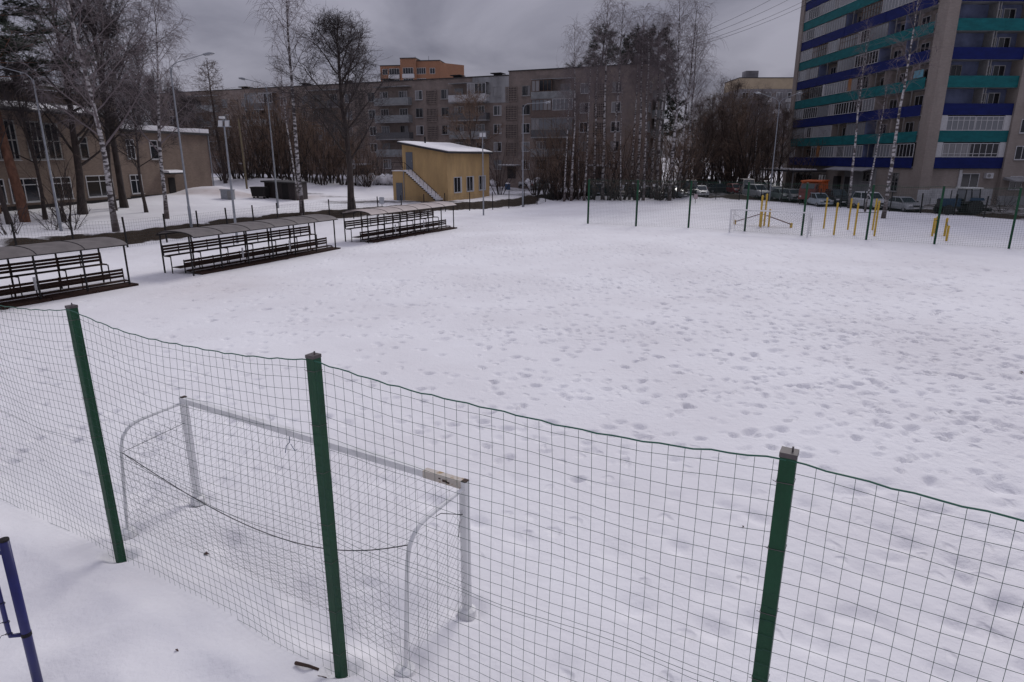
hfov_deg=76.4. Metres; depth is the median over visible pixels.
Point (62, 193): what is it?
bare bush
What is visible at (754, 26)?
overhead cable
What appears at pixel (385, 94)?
window
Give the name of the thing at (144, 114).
bare tree
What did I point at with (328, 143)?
willow bush
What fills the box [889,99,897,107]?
window
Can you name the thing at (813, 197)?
parked car
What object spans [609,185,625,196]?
parked car
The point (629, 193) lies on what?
birch tree
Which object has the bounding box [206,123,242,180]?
willow bush
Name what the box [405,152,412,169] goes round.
door
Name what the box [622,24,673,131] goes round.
pine tree
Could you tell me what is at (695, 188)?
parked van
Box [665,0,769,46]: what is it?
overhead cable
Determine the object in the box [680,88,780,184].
bare tree
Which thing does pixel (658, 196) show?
bare bush
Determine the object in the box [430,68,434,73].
window
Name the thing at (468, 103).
bare tree
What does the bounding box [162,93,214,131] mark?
bare tree
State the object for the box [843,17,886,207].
birch tree
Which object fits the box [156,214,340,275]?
bench shelter
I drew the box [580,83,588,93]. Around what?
window
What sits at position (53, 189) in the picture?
street lamp
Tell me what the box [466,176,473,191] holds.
window
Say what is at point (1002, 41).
window
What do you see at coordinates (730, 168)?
bare tree
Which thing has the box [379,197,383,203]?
sign board
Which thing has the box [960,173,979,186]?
window
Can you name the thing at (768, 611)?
fence
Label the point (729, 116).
bare tree
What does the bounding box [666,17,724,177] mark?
birch tree
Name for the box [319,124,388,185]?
willow bush
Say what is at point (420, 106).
apartment house
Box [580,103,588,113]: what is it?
window
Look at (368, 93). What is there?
window
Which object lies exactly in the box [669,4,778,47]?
overhead cable
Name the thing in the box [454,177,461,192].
window
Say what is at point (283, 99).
birch tree
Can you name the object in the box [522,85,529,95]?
window
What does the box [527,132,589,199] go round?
bare bush
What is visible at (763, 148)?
bare tree
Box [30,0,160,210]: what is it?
bare tree
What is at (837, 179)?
door
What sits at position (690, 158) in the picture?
bare bush
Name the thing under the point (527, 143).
window
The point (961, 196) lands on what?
tractor
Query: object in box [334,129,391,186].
willow bush
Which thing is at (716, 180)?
bare tree
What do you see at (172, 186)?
door
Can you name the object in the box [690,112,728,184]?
bare tree
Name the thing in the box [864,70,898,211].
young tree
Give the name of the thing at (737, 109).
bare tree
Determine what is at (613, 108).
window
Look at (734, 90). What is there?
bare tree
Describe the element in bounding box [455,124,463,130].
window
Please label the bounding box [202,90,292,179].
willow bush
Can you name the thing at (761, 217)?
exercise ladder
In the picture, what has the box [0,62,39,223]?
bare tree
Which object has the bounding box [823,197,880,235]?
pull up bar
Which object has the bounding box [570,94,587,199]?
birch tree
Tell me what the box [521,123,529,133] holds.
window
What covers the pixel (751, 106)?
bare tree
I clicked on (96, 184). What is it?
window
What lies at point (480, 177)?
window
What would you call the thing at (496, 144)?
window
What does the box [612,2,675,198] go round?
birch tree
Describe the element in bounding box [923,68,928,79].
window
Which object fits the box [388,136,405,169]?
bare bush
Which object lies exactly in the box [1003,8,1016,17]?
window
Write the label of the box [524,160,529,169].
window
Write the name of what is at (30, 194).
window
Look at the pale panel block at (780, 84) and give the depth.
172.01 m
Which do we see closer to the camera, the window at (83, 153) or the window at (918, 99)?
the window at (83, 153)
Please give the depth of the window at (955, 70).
72.82 m
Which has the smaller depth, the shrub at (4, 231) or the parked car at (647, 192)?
the shrub at (4, 231)
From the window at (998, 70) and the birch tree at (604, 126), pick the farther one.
the birch tree at (604, 126)
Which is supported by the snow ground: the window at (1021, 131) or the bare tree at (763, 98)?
the bare tree at (763, 98)
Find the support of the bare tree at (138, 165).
on the snow ground
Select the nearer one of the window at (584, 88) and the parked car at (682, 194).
the parked car at (682, 194)
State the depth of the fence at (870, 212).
48.83 m
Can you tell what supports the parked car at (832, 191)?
on the snow ground
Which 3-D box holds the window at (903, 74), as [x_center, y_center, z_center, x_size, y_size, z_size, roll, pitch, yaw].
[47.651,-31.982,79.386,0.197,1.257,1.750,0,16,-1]
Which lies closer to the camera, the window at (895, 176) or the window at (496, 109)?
the window at (895, 176)
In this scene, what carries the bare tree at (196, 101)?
on the snow ground
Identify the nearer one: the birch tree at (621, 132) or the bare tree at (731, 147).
the birch tree at (621, 132)
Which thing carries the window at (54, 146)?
in the brick school
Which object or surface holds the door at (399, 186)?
in the ochre building
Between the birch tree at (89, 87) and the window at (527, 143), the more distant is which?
the window at (527, 143)
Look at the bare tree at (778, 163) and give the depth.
129.25 m
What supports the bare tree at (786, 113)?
on the snow ground
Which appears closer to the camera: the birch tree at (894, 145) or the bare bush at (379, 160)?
the birch tree at (894, 145)
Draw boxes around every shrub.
[0,204,28,234]
[25,197,90,229]
[27,204,66,229]
[983,194,1016,211]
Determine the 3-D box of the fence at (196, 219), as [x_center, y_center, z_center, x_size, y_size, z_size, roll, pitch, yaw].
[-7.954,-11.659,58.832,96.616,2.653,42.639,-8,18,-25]
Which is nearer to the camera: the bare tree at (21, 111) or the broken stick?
the broken stick
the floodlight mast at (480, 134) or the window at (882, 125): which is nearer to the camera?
the floodlight mast at (480, 134)
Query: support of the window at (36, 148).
in the brick school
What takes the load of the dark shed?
on the snow ground
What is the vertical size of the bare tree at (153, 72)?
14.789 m
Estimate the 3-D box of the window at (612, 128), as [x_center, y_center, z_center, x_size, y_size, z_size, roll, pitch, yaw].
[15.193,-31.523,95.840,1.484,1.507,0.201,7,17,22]
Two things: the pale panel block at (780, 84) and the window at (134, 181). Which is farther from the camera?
the pale panel block at (780, 84)
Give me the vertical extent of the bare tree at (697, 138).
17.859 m
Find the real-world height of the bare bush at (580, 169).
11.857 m
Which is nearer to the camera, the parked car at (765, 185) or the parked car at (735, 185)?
the parked car at (735, 185)
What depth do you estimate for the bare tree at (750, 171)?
99.17 m
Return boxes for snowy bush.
[353,171,363,185]
[359,169,376,183]
[366,165,386,184]
[376,168,392,185]
[490,175,499,186]
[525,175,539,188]
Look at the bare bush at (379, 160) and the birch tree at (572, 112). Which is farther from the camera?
the bare bush at (379, 160)
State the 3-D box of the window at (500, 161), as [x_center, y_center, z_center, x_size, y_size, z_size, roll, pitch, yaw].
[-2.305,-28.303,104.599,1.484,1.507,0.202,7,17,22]
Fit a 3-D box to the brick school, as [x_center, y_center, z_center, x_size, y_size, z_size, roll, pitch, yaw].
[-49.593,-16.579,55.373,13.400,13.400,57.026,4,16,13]
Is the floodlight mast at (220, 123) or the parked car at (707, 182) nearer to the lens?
the floodlight mast at (220, 123)
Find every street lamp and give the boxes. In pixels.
[0,66,62,230]
[170,52,214,226]
[239,77,278,207]
[522,101,550,206]
[755,92,802,200]
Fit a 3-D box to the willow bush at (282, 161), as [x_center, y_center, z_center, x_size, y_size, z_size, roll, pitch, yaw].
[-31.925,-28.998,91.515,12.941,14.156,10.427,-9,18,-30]
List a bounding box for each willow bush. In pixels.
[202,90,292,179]
[202,120,248,173]
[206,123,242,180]
[210,82,290,177]
[213,83,308,178]
[216,105,255,178]
[222,101,269,177]
[227,82,335,180]
[236,94,304,177]
[240,80,324,180]
[264,102,321,178]
[276,89,345,182]
[277,94,361,184]
[292,94,359,182]
[293,113,370,184]
[300,109,358,178]
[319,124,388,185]
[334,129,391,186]
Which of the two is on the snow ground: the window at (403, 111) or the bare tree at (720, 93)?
the bare tree at (720, 93)
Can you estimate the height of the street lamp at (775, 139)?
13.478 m
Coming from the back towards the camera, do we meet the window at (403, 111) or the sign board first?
the window at (403, 111)
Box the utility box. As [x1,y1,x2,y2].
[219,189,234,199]
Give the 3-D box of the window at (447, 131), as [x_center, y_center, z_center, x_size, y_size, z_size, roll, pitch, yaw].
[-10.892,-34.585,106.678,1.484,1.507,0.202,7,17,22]
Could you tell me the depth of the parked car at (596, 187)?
89.57 m
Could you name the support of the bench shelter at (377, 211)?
on the snow ground
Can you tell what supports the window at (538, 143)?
in the apartment house
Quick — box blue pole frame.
[0,536,42,681]
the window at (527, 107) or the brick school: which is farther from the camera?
the window at (527, 107)
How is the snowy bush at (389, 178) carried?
on the snow ground
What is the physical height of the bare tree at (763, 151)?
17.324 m
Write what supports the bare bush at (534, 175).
on the snow ground
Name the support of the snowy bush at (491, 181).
on the snow ground
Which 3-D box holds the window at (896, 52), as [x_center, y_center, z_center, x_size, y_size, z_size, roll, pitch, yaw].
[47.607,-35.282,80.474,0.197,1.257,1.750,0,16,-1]
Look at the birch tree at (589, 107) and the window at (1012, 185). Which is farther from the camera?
the birch tree at (589, 107)
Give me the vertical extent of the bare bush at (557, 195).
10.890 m
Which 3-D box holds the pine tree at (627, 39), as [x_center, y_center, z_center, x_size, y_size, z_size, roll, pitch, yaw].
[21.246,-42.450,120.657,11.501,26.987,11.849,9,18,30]
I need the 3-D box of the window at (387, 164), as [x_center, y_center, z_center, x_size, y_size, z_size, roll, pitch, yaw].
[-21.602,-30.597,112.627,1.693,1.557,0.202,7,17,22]
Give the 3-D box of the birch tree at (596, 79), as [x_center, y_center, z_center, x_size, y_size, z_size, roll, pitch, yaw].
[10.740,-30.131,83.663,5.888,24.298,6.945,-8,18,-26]
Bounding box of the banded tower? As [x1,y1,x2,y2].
[761,0,1023,204]
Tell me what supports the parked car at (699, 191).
on the snow ground
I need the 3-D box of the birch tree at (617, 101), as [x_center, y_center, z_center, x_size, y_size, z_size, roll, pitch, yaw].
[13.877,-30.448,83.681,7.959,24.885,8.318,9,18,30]
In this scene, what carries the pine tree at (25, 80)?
on the snow ground
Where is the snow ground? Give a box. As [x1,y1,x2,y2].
[0,158,1023,681]
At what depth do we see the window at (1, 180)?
56.16 m
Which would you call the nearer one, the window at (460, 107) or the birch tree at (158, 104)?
the birch tree at (158, 104)
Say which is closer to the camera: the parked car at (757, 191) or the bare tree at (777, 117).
the parked car at (757, 191)
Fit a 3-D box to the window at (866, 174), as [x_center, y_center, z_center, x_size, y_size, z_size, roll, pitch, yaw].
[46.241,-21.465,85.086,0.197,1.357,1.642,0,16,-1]
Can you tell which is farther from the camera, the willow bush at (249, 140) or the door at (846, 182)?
the willow bush at (249, 140)
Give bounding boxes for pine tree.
[0,0,103,221]
[0,10,46,213]
[578,21,622,66]
[617,34,645,63]
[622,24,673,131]
[641,23,696,184]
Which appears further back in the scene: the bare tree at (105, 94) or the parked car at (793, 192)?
the parked car at (793, 192)
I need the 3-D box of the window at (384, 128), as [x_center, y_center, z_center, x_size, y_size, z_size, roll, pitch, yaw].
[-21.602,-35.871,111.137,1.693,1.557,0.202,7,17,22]
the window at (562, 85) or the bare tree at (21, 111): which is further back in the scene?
the window at (562, 85)
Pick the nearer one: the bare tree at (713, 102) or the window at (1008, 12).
the window at (1008, 12)
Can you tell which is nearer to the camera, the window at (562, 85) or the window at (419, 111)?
the window at (562, 85)
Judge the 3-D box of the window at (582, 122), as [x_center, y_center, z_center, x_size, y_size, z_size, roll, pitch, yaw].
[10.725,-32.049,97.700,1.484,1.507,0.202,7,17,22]
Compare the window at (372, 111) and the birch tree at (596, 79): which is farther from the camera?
the window at (372, 111)
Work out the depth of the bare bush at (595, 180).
84.26 m
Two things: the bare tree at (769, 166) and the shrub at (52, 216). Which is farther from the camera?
the bare tree at (769, 166)
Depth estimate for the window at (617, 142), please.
96.58 m
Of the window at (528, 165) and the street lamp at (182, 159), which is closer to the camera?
the street lamp at (182, 159)
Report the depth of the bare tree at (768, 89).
105.92 m
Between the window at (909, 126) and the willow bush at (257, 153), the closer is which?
the window at (909, 126)
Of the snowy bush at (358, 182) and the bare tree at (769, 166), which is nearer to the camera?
the snowy bush at (358, 182)
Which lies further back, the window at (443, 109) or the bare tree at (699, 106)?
the bare tree at (699, 106)
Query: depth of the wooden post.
83.00 m
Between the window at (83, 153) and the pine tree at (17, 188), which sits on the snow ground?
the pine tree at (17, 188)
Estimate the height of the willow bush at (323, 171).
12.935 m
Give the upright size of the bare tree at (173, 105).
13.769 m
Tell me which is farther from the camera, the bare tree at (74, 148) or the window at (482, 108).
the window at (482, 108)
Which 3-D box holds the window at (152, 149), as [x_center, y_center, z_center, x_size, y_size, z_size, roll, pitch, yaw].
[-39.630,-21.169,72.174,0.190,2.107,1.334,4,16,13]
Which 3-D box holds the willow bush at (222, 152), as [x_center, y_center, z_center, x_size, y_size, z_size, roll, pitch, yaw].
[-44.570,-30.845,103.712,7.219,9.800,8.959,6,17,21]
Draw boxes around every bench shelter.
[0,237,138,309]
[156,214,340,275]
[340,201,456,242]
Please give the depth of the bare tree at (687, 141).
107.24 m
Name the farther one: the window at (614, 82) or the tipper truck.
the window at (614, 82)
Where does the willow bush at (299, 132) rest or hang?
on the snow ground
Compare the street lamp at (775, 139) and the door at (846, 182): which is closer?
the street lamp at (775, 139)
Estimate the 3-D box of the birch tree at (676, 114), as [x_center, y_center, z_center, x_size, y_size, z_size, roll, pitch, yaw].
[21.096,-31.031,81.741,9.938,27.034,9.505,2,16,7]
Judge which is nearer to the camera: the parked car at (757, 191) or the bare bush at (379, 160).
the parked car at (757, 191)
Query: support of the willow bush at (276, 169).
on the snow ground
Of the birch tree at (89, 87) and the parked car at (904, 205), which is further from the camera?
the parked car at (904, 205)
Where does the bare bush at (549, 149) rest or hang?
on the snow ground
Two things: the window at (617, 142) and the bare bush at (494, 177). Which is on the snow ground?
the bare bush at (494, 177)
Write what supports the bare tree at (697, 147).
on the snow ground
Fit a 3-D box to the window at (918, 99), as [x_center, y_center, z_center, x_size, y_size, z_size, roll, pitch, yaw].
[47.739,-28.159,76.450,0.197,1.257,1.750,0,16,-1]
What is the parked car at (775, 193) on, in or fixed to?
on the snow ground
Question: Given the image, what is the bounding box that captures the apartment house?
[150,63,665,188]
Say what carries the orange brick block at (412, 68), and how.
on the snow ground
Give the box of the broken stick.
[294,661,326,677]
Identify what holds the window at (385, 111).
in the apartment house
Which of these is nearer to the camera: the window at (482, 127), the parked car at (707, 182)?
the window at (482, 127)
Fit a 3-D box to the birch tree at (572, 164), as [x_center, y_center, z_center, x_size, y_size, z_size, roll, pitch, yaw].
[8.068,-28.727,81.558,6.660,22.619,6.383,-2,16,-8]
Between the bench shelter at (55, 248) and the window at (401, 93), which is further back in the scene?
the window at (401, 93)
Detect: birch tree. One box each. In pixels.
[0,0,174,231]
[95,0,208,218]
[245,0,330,214]
[271,51,300,200]
[550,59,585,201]
[551,18,603,200]
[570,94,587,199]
[573,0,624,198]
[573,0,640,199]
[573,45,608,200]
[589,0,654,198]
[610,79,634,200]
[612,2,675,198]
[614,28,660,199]
[621,11,672,200]
[636,3,686,198]
[636,9,696,199]
[644,0,721,200]
[659,0,722,191]
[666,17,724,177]
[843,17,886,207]
[873,0,948,218]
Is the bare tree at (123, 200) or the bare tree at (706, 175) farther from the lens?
the bare tree at (706, 175)
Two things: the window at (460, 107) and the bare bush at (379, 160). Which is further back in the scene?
the window at (460, 107)
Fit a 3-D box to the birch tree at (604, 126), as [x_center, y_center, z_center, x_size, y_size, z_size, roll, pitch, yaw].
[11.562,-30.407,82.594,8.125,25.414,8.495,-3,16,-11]
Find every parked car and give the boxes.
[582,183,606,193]
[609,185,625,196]
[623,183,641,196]
[645,186,666,197]
[664,186,689,197]
[696,185,709,196]
[701,178,717,186]
[707,183,730,192]
[725,183,739,193]
[741,184,768,197]
[756,180,777,188]
[770,188,793,200]
[782,189,803,200]
[804,192,832,206]
[824,189,848,204]
[852,191,884,207]
[887,196,923,211]
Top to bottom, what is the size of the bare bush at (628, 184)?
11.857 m
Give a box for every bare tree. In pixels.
[0,0,160,214]
[0,52,85,219]
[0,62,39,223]
[17,0,175,207]
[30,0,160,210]
[84,73,183,212]
[121,92,162,124]
[129,70,191,127]
[144,82,197,127]
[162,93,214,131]
[164,94,223,141]
[258,5,399,213]
[439,82,504,148]
[656,108,725,183]
[663,108,726,181]
[669,107,726,184]
[675,101,760,184]
[677,92,742,173]
[679,99,714,163]
[680,82,788,182]
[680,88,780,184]
[687,91,737,160]
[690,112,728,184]
[692,93,705,146]
[693,106,734,181]
[696,94,740,173]
[697,95,764,181]
[699,104,749,182]
[705,84,786,174]
[707,78,761,149]
[712,71,730,167]
[716,97,787,183]
[717,95,753,141]
[718,90,784,170]
[739,89,791,181]
[740,128,785,180]
[743,95,774,171]
[746,86,776,177]
[748,119,786,182]
[752,126,792,187]
[753,115,788,182]
[757,82,781,183]
[757,106,808,185]
[766,94,783,180]
[769,88,794,183]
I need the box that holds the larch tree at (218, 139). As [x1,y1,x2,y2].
[183,58,254,182]
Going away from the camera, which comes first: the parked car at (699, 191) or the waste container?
the waste container
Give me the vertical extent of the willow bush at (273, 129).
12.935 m
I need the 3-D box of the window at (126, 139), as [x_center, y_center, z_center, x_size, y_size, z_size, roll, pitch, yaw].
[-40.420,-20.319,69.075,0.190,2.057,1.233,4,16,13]
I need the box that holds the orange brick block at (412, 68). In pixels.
[380,56,463,80]
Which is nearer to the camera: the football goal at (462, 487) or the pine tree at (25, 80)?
the football goal at (462, 487)
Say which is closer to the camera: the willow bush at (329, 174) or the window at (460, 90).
the willow bush at (329, 174)
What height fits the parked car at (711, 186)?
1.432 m
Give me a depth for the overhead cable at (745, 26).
90.09 m
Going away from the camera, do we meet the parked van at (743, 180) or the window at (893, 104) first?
the window at (893, 104)
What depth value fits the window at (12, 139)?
56.69 m
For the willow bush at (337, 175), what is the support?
on the snow ground
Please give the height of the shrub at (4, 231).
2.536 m
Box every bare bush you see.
[1,130,93,222]
[362,140,394,173]
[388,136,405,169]
[473,139,524,194]
[510,137,563,195]
[518,114,607,199]
[524,121,577,200]
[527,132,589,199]
[529,117,585,199]
[544,109,625,199]
[555,120,618,199]
[561,112,662,199]
[576,123,648,200]
[584,121,673,199]
[627,123,698,200]
[642,109,724,198]
[648,113,721,183]
[656,126,723,181]
[661,114,731,184]
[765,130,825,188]
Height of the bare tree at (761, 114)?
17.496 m
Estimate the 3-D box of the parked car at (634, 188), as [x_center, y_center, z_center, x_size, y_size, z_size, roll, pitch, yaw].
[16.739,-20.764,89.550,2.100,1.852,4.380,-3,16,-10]
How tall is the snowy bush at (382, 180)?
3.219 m
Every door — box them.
[168,178,176,193]
[281,184,288,198]
[360,165,366,175]
[396,183,402,200]
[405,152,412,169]
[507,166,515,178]
[832,176,840,188]
[843,177,849,192]
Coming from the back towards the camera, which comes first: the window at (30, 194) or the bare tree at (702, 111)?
the bare tree at (702, 111)
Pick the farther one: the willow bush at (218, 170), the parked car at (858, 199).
the willow bush at (218, 170)
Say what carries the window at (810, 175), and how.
in the banded tower
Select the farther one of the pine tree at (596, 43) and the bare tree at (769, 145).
the pine tree at (596, 43)
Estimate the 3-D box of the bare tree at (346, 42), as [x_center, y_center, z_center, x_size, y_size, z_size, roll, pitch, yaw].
[-16.659,-21.971,61.992,13.064,19.766,15.824,-3,16,-12]
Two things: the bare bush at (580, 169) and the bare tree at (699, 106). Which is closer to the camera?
the bare bush at (580, 169)
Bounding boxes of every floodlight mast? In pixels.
[217,116,238,243]
[479,133,485,214]
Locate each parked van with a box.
[683,179,698,194]
[737,178,754,193]
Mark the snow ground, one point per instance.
(894, 360)
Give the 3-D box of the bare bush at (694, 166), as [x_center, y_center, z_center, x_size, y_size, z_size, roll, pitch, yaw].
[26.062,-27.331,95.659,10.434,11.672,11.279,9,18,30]
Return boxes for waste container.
[249,186,269,198]
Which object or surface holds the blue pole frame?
on the snow ground
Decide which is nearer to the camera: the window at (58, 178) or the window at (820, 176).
the window at (58, 178)
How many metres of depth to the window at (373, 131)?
112.15 m
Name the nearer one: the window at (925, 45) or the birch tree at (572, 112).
the window at (925, 45)
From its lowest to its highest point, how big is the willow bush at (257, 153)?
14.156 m
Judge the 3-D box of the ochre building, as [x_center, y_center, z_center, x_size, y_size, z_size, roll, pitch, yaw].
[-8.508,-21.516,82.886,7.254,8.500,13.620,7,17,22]
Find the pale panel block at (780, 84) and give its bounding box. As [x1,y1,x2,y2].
[722,71,792,166]
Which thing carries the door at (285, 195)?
in the dark shed
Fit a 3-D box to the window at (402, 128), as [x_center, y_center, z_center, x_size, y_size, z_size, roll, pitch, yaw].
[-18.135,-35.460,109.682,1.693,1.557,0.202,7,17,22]
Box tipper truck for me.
[798,180,829,202]
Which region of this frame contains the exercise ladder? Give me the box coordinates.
[735,194,792,227]
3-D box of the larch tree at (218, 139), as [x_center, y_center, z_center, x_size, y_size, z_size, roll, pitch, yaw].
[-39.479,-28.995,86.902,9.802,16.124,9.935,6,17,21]
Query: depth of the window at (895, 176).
79.13 m
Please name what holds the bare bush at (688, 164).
on the snow ground
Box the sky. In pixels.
[0,0,801,157]
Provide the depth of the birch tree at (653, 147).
84.17 m
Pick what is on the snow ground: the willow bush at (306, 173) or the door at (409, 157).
the willow bush at (306, 173)
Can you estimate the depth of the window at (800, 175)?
104.75 m
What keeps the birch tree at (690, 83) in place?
on the snow ground
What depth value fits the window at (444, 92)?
105.22 m
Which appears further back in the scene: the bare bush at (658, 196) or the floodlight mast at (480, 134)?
the bare bush at (658, 196)
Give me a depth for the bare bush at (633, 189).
83.71 m
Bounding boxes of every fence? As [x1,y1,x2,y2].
[0,183,988,246]
[0,303,1023,681]
[587,179,1023,248]
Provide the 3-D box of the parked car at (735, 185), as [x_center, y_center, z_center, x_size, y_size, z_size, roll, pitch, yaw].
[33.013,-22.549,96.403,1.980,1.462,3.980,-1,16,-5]
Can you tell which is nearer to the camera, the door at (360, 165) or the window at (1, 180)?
the window at (1, 180)
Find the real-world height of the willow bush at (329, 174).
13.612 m
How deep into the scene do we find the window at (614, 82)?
94.39 m
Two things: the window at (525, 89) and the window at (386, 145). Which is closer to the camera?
the window at (525, 89)
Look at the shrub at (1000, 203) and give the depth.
65.08 m
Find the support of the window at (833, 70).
in the banded tower
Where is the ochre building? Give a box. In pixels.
[391,137,492,201]
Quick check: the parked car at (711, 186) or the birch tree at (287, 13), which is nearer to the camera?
the birch tree at (287, 13)
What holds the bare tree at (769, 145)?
on the snow ground
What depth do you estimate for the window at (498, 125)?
103.13 m
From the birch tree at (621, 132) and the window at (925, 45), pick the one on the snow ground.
the birch tree at (621, 132)
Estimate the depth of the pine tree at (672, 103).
117.75 m
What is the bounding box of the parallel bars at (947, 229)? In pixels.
[931,216,949,240]
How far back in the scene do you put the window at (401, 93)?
108.15 m
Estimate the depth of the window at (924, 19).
75.03 m
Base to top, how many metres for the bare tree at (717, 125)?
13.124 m
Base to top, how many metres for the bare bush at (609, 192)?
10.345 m
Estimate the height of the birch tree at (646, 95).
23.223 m
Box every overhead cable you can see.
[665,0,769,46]
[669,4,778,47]
[670,4,796,50]
[671,0,815,52]
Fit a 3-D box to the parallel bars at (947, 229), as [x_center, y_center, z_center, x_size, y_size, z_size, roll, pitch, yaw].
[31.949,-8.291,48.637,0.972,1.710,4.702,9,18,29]
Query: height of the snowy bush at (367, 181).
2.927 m
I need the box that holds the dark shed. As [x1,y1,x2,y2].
[260,180,308,199]
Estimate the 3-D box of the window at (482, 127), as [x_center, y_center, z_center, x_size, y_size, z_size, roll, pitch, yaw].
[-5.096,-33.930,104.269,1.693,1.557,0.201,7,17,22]
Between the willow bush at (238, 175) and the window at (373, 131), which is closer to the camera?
the willow bush at (238, 175)
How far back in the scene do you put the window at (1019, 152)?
73.66 m
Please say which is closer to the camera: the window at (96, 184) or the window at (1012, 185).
the window at (96, 184)
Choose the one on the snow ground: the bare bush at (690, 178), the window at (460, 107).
the bare bush at (690, 178)
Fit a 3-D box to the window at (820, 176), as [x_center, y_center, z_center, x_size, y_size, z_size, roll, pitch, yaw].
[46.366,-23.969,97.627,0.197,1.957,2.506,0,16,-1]
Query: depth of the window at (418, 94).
107.08 m
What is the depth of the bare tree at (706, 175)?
107.55 m
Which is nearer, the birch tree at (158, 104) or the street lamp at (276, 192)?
the birch tree at (158, 104)
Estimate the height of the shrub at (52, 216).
2.146 m
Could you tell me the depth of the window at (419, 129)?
108.58 m
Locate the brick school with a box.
[0,77,213,211]
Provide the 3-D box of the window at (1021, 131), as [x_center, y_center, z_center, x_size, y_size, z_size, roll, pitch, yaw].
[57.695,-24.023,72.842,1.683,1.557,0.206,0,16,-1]
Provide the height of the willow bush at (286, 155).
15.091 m
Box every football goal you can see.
[115,395,476,677]
[729,209,812,236]
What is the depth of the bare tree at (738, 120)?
125.52 m
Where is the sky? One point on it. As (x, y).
(486, 37)
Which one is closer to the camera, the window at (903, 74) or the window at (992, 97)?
the window at (992, 97)
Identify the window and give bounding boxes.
[0,179,7,204]
[3,119,22,160]
[8,178,40,203]
[25,121,46,160]
[42,123,64,159]
[53,177,73,199]
[78,137,91,159]
[85,175,113,197]
[125,139,136,159]
[129,174,144,194]
[149,140,158,159]
[368,93,374,101]
[369,110,375,118]
[370,127,376,135]
[380,92,387,97]
[381,109,388,114]
[381,126,389,132]
[382,143,390,148]
[383,159,390,168]
[399,91,406,96]
[399,108,407,114]
[400,126,408,131]
[415,90,422,99]
[416,108,422,117]
[416,126,423,134]
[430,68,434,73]
[441,89,448,98]
[441,107,448,116]
[441,125,448,134]
[454,88,462,94]
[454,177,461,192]
[455,106,463,112]
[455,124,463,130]
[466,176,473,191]
[476,106,484,112]
[476,124,484,130]
[479,175,485,190]
[493,105,501,115]
[493,160,501,169]
[494,124,501,133]
[494,142,501,151]
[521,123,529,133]
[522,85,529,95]
[522,105,529,114]
[522,142,529,151]
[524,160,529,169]
[536,141,545,148]
[560,83,569,90]
[578,122,586,132]
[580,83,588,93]
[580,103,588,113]
[609,141,618,151]
[611,82,621,92]
[611,102,620,112]
[611,121,619,131]
[795,173,802,185]
[804,174,811,179]
[818,174,825,179]
[830,67,836,73]
[861,171,869,181]
[878,124,886,133]
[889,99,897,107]
[890,172,898,191]
[893,49,901,58]
[899,73,907,81]
[904,122,913,131]
[914,95,923,105]
[920,42,929,51]
[921,15,931,24]
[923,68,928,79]
[949,65,961,75]
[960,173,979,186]
[986,93,999,103]
[992,65,1005,75]
[997,37,1010,46]
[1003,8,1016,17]
[1008,176,1023,189]
[1014,146,1023,159]
[1018,119,1023,133]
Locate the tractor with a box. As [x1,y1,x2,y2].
[933,187,991,214]
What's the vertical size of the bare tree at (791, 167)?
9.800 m
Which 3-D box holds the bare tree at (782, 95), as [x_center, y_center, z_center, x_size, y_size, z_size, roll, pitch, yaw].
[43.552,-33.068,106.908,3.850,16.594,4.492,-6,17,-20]
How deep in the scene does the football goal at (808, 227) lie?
50.56 m
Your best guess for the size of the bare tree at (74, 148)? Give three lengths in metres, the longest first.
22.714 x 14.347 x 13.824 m
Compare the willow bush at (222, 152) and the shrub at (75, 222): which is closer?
the shrub at (75, 222)
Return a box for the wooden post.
[238,119,247,188]
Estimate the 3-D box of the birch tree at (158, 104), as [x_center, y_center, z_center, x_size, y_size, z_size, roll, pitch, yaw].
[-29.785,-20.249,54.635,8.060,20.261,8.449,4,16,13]
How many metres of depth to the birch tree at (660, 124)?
82.05 m
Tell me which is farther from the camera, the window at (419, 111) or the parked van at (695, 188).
the window at (419, 111)
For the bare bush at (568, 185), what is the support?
on the snow ground
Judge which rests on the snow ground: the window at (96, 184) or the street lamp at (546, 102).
the street lamp at (546, 102)

